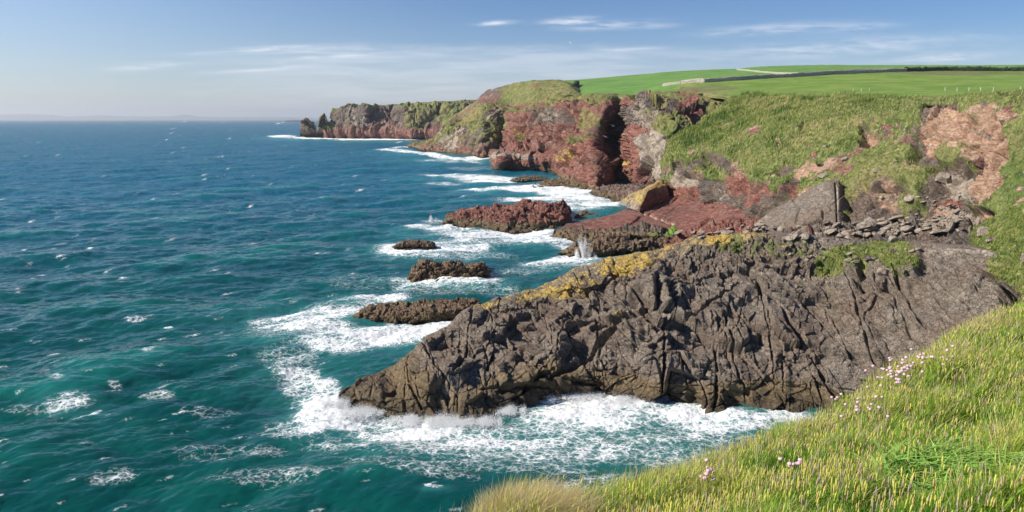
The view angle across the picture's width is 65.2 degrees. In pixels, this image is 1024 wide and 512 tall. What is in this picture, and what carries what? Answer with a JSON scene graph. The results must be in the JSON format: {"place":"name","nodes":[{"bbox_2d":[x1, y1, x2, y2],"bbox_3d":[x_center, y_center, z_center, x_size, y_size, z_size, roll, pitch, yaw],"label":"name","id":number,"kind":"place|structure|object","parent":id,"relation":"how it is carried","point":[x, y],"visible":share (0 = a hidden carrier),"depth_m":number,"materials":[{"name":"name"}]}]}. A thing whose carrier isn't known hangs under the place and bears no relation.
{"place":"outdoors","nodes":[
{"label":"outdoors","id":0,"kind":"place"},
{"bbox_2d":[0,114,330,119],"bbox_3d":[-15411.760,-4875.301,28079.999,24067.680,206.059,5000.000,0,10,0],"label":"distant hills","id":1,"kind":"structure","parent":0,"point":[50,117],"depth_m":26753.47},
{"bbox_2d":[322,99,476,139],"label":"headland","id":2,"kind":"structure","parent":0,"point":[417,120],"depth_m":1230.44,"materials":[{"name":"stone"}]},
{"bbox_2d":[0,120,829,511],"bbox_3d":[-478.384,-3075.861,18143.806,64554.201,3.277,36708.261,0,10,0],"label":"sea water","id":3,"kind":"structure","parent":0,"point":[182,328],"depth_m":117.92,"materials":[{"name":"teal liquid"}]},
{"bbox_2d":[300,117,315,136],"bbox_3d":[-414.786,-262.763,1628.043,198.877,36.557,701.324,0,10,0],"label":"sea stack","id":4,"kind":"object","parent":3,"relation":"in","point":[307,127],"visible":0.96,"depth_m":1295.78,"materials":[{"name":"stone"}]},
{"bbox_2d":[316,113,327,136],"bbox_3d":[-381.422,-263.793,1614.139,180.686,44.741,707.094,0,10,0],"label":"sea stack","id":5,"kind":"object","parent":3,"relation":"in","point":[322,120],"visible":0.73,"depth_m":1276.77,"materials":[{"name":"grey stone"}]},
{"bbox_2d":[392,239,436,248],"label":"sea rock","id":6,"kind":"object","parent":3,"relation":"in","point":[410,243],"visible":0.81,"depth_m":184.55,"materials":[{"name":"stone"}]},
{"bbox_2d":[353,296,481,323],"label":"sea rock","id":7,"kind":"object","parent":3,"relation":"in","point":[423,310],"visible":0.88,"depth_m":121.06,"materials":[{"name":"stone"}]},
{"bbox_2d":[407,258,490,282],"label":"sea rock","id":8,"kind":"object","parent":3,"relation":"in","point":[423,269],"visible":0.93,"depth_m":151.04,"materials":[{"name":"brown stone"}]},
{"bbox_2d":[284,135,705,433],"bbox_3d":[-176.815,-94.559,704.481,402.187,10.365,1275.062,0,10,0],"label":"sea spray","id":9,"kind":"object","parent":3,"relation":"on","point":[443,419],"visible":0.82,"depth_m":82.19,"materials":[{"name":"white liquid"}]},
{"bbox_2d":[437,198,572,233],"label":"sea rock","id":10,"kind":"object","parent":3,"relation":"in","point":[523,215],"visible":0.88,"depth_m":226.85,"materials":[{"name":"red stone"}]},
{"bbox_2d":[509,175,547,182],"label":"sea rock","id":11,"kind":"object","parent":3,"relation":"in","point":[525,179],"visible":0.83,"depth_m":401.13,"materials":[{"name":"stone"}]},
{"bbox_2d":[531,175,588,189],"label":"sea rock","id":12,"kind":"object","parent":3,"relation":"in","point":[570,181],"visible":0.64,"depth_m":362.42,"materials":[{"name":"stone"}]},
{"bbox_2d":[574,210,596,217],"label":"sea rock","id":13,"kind":"object","parent":3,"relation":"in","point":[582,213],"visible":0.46,"depth_m":245.43,"materials":[{"name":"stone"}]},
{"bbox_2d":[549,227,629,242],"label":"sea rock","id":14,"kind":"object","parent":3,"relation":"in","point":[588,235],"visible":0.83,"depth_m":201.55,"materials":[{"name":"stone"}]},
{"bbox_2d":[557,235,669,256],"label":"sea rock","id":15,"kind":"object","parent":3,"relation":"in","point":[607,245],"visible":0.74,"depth_m":176.25,"materials":[{"name":"stone"}]},
{"bbox_2d":[589,182,647,201],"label":"sea rock","id":16,"kind":"object","parent":3,"relation":"in","point":[616,192],"visible":0.66,"depth_m":313.37,"materials":[{"name":"stone"}]},
{"bbox_2d":[0,0,1023,117],"label":"sky","id":17,"kind":"structure","parent":0,"point":[201,58],"materials":[{"name":"blue"}]},
{"bbox_2d":[406,79,725,189],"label":"red cliffs","id":18,"kind":"structure","parent":0,"point":[561,128],"depth_m":439.55,"materials":[{"name":"red stone"}]},
{"bbox_2d":[553,195,752,239],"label":"red rock shelf","id":19,"kind":"object","parent":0,"point":[669,218],"visible":0.63,"depth_m":209.49,"materials":[{"name":"red stone"}]},
{"bbox_2d":[620,179,668,211],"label":"lichened block","id":20,"kind":"structure","parent":19,"relation":"on","point":[649,196],"depth_m":235.44,"materials":[{"name":"yellow stone"}]},
{"bbox_2d":[338,231,1021,422],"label":"rock headland","id":21,"kind":"structure","parent":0,"point":[717,323],"depth_m":88.33,"materials":[{"name":"grey stone"}]},
{"bbox_2d":[721,231,730,234],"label":"boulder","id":22,"kind":"object","parent":21,"relation":"on","point":[724,232],"visible":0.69,"depth_m":103.24,"materials":[{"name":"grey stone"}]},
{"bbox_2d":[777,246,789,251],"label":"boulder","id":23,"kind":"object","parent":21,"relation":"on","point":[783,248],"visible":1,"depth_m":97.71,"materials":[{"name":"grey stone"}]},
{"bbox_2d":[786,234,797,240],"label":"boulder","id":24,"kind":"object","parent":21,"relation":"on","point":[790,237],"visible":1,"depth_m":99.21,"materials":[{"name":"grey stone"}]},
{"bbox_2d":[747,180,849,233],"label":"grey slab","id":25,"kind":"structure","parent":21,"relation":"on","point":[820,202],"depth_m":149.82,"materials":[{"name":"grey stone"}]},
{"bbox_2d":[802,233,809,239],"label":"boulder","id":26,"kind":"object","parent":21,"relation":"on","point":[805,236],"visible":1,"depth_m":98.69,"materials":[{"name":"grey stone"}]},
{"bbox_2d":[862,255,875,261],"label":"boulder","id":27,"kind":"object","parent":21,"relation":"on","point":[867,258],"visible":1,"depth_m":91.94,"materials":[{"name":"grey stone"}]},
{"bbox_2d":[875,276,887,289],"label":"boulder","id":28,"kind":"object","parent":21,"relation":"on","point":[881,282],"visible":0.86,"depth_m":87.33,"materials":[{"name":"grey stone"}]},
{"bbox_2d":[877,268,888,275],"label":"boulder","id":29,"kind":"object","parent":21,"relation":"on","point":[881,271],"visible":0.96,"depth_m":88.41,"materials":[{"name":"grey stone"}]},
{"bbox_2d":[888,236,899,242],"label":"boulder","id":30,"kind":"object","parent":21,"relation":"on","point":[891,239],"visible":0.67,"depth_m":98.69,"materials":[{"name":"grey stone"}]},
{"bbox_2d":[813,199,1023,297],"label":"moss and bank grass","id":31,"kind":"object","parent":21,"relation":"on","point":[993,248],"visible":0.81,"depth_m":90.75,"materials":[{"name":"green plant"}]},
{"bbox_2d":[984,252,997,257],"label":"boulder","id":32,"kind":"object","parent":21,"relation":"on","point":[989,255],"visible":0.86,"depth_m":84.81,"materials":[{"name":"grey stone"}]},
{"bbox_2d":[440,296,1023,511],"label":"cliff top ground","id":33,"kind":"structure","parent":0,"point":[948,422],"depth_m":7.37,"materials":[{"name":"green plant"}]},
{"bbox_2d":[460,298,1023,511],"bbox_3d":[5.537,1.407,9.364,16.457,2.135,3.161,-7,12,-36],"label":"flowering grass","id":34,"kind":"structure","parent":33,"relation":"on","point":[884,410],"depth_m":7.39,"materials":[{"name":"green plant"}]},
{"bbox_2d":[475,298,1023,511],"bbox_3d":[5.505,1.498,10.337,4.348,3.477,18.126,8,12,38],"label":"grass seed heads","id":35,"kind":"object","parent":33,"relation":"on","point":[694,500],"depth_m":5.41,"materials":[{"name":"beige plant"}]},
{"bbox_2d":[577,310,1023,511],"bbox_3d":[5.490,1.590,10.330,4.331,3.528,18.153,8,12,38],"label":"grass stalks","id":36,"kind":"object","parent":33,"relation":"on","point":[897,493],"depth_m":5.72,"materials":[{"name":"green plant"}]},
{"bbox_2d":[835,430,1023,501],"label":"leafy plant","id":37,"kind":"object","parent":33,"relation":"on","point":[927,460],"visible":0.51,"depth_m":4.81,"materials":[{"name":"green plant"}]},
{"bbox_2d":[464,308,1021,511],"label":"dead grass","id":38,"kind":"structure","parent":0,"point":[563,494],"depth_m":5.17,"materials":[{"name":"beige plant"}]},
{"bbox_2d":[563,65,1023,106],"bbox_3d":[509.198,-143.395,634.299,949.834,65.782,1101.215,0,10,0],"label":"pasture fields","id":39,"kind":"structure","parent":0,"point":[936,83],"depth_m":459.37,"materials":[{"name":"green plant"}]},
{"bbox_2d":[572,80,579,86],"bbox_3d":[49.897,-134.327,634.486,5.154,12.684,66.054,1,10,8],"label":"bush","id":40,"kind":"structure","parent":39,"relation":"on","point":[576,83],"depth_m":633.79,"materials":[{"name":"green plant"}]},
{"bbox_2d":[662,81,680,85],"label":"stone wall","id":41,"kind":"structure","parent":39,"relation":"on","point":[670,83],"depth_m":484.73,"materials":[{"name":"beige stone"}]},
{"bbox_2d":[681,67,911,83],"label":"stone wall","id":42,"kind":"structure","parent":39,"relation":"on","point":[764,76],"depth_m":500.85,"materials":[{"name":"grey stone"}]},
{"bbox_2d":[736,68,891,73],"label":"field bank","id":43,"kind":"structure","parent":39,"relation":"on","point":[795,72],"depth_m":594.90,"materials":[{"name":"stone"}]},
{"bbox_2d":[904,66,1023,71],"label":"hedge","id":44,"kind":"object","parent":39,"relation":"on","point":[956,68],"visible":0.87,"depth_m":570.42,"materials":[{"name":"green plant"}]},
{"bbox_2d":[648,202,1023,305],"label":"boulder beach","id":45,"kind":"structure","parent":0,"point":[1005,292],"depth_m":111.90,"materials":[{"name":"grey stone"}]},
{"bbox_2d":[776,225,785,231],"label":"boulder","id":46,"kind":"object","parent":45,"relation":"on","point":[779,229],"visible":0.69,"depth_m":148.74,"materials":[{"name":"grey stone"}]},
{"bbox_2d":[824,228,836,234],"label":"boulder","id":47,"kind":"object","parent":45,"relation":"on","point":[829,231],"visible":0.97,"depth_m":133.76,"materials":[{"name":"grey stone"}]},
{"bbox_2d":[832,222,841,227],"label":"boulder","id":48,"kind":"object","parent":45,"relation":"on","point":[835,225],"visible":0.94,"depth_m":135.46,"materials":[{"name":"grey stone"}]},
{"bbox_2d":[852,231,862,236],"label":"boulder","id":49,"kind":"object","parent":45,"relation":"on","point":[858,233],"visible":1,"depth_m":124.67,"materials":[{"name":"grey stone"}]},
{"bbox_2d":[856,219,876,228],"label":"boulder","id":50,"kind":"object","parent":45,"relation":"on","point":[866,223],"visible":1,"depth_m":129.01,"materials":[{"name":"grey stone"}]},
{"bbox_2d":[861,232,871,236],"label":"boulder","id":51,"kind":"object","parent":45,"relation":"on","point":[866,234],"visible":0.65,"depth_m":128.35,"materials":[{"name":"grey stone"}]},
{"bbox_2d":[864,227,874,230],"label":"boulder","id":52,"kind":"object","parent":45,"relation":"on","point":[869,228],"visible":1,"depth_m":128.69,"materials":[{"name":"grey stone"}]},
{"bbox_2d":[874,221,889,227],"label":"boulder","id":53,"kind":"object","parent":45,"relation":"on","point":[882,224],"visible":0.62,"depth_m":129.78,"materials":[{"name":"grey stone"}]},
{"bbox_2d":[877,230,886,234],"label":"boulder","id":54,"kind":"object","parent":45,"relation":"on","point":[882,232],"visible":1,"depth_m":117.02,"materials":[{"name":"grey stone"}]},
{"bbox_2d":[880,226,890,230],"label":"boulder","id":55,"kind":"object","parent":45,"relation":"on","point":[886,228],"visible":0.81,"depth_m":122.95,"materials":[{"name":"grey stone"}]},
{"bbox_2d":[888,215,903,219],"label":"boulder","id":56,"kind":"object","parent":45,"relation":"on","point":[897,217],"visible":1,"depth_m":129.72,"materials":[{"name":"grey stone"}]},
{"bbox_2d":[900,225,912,231],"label":"boulder","id":57,"kind":"object","parent":45,"relation":"on","point":[905,228],"visible":1,"depth_m":116.30,"materials":[{"name":"grey stone"}]},
{"bbox_2d":[929,229,938,233],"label":"boulder","id":58,"kind":"object","parent":45,"relation":"on","point":[935,231],"visible":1,"depth_m":111.41,"materials":[{"name":"grey stone"}]},
{"bbox_2d":[945,216,954,232],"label":"boulder","id":59,"kind":"object","parent":45,"relation":"on","point":[949,223],"visible":1,"depth_m":106.97,"materials":[{"name":"grey stone"}]},
{"bbox_2d":[975,216,980,224],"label":"boulder","id":60,"kind":"object","parent":45,"relation":"on","point":[977,220],"visible":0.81,"depth_m":111.01,"materials":[{"name":"grey stone"}]},
{"bbox_2d":[977,226,988,237],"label":"boulder","id":61,"kind":"object","parent":45,"relation":"on","point":[982,231],"visible":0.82,"depth_m":98.99,"materials":[{"name":"grey stone"}]},
{"bbox_2d":[985,237,994,242],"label":"boulder","id":62,"kind":"object","parent":45,"relation":"on","point":[988,239],"visible":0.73,"depth_m":93.36,"materials":[{"name":"grey stone"}]},
{"bbox_2d":[1020,253,1023,262],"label":"boulder","id":63,"kind":"object","parent":45,"relation":"on","point":[1022,258],"visible":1,"depth_m":79.72,"materials":[{"name":"grey stone"}]},
{"bbox_2d":[659,89,1023,225],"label":"grassy cliff slope","id":64,"kind":"structure","parent":0,"point":[981,132],"depth_m":148.98,"materials":[{"name":"green plant"}]},
{"bbox_2d":[817,173,827,177],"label":"boulder","id":65,"kind":"object","parent":64,"relation":"on","point":[822,175],"visible":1,"depth_m":161.15,"materials":[{"name":"beige stone"}]},
{"bbox_2d":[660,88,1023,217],"bbox_3d":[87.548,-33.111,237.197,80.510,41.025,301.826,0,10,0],"label":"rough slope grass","id":66,"kind":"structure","parent":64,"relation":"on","point":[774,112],"depth_m":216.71,"materials":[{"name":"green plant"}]},
{"bbox_2d":[870,181,884,193],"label":"boulder","id":67,"kind":"object","parent":64,"relation":"on","point":[875,187],"visible":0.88,"depth_m":143.61,"materials":[{"name":"stone"}]},
{"bbox_2d":[904,195,915,201],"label":"boulder","id":68,"kind":"object","parent":64,"relation":"on","point":[908,198],"visible":1,"depth_m":132.59,"materials":[{"name":"beige stone"}]},
{"bbox_2d":[935,172,949,183],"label":"boulder","id":69,"kind":"object","parent":64,"relation":"on","point":[942,177],"visible":1,"depth_m":129.78,"materials":[{"name":"beige stone"}]}
]}

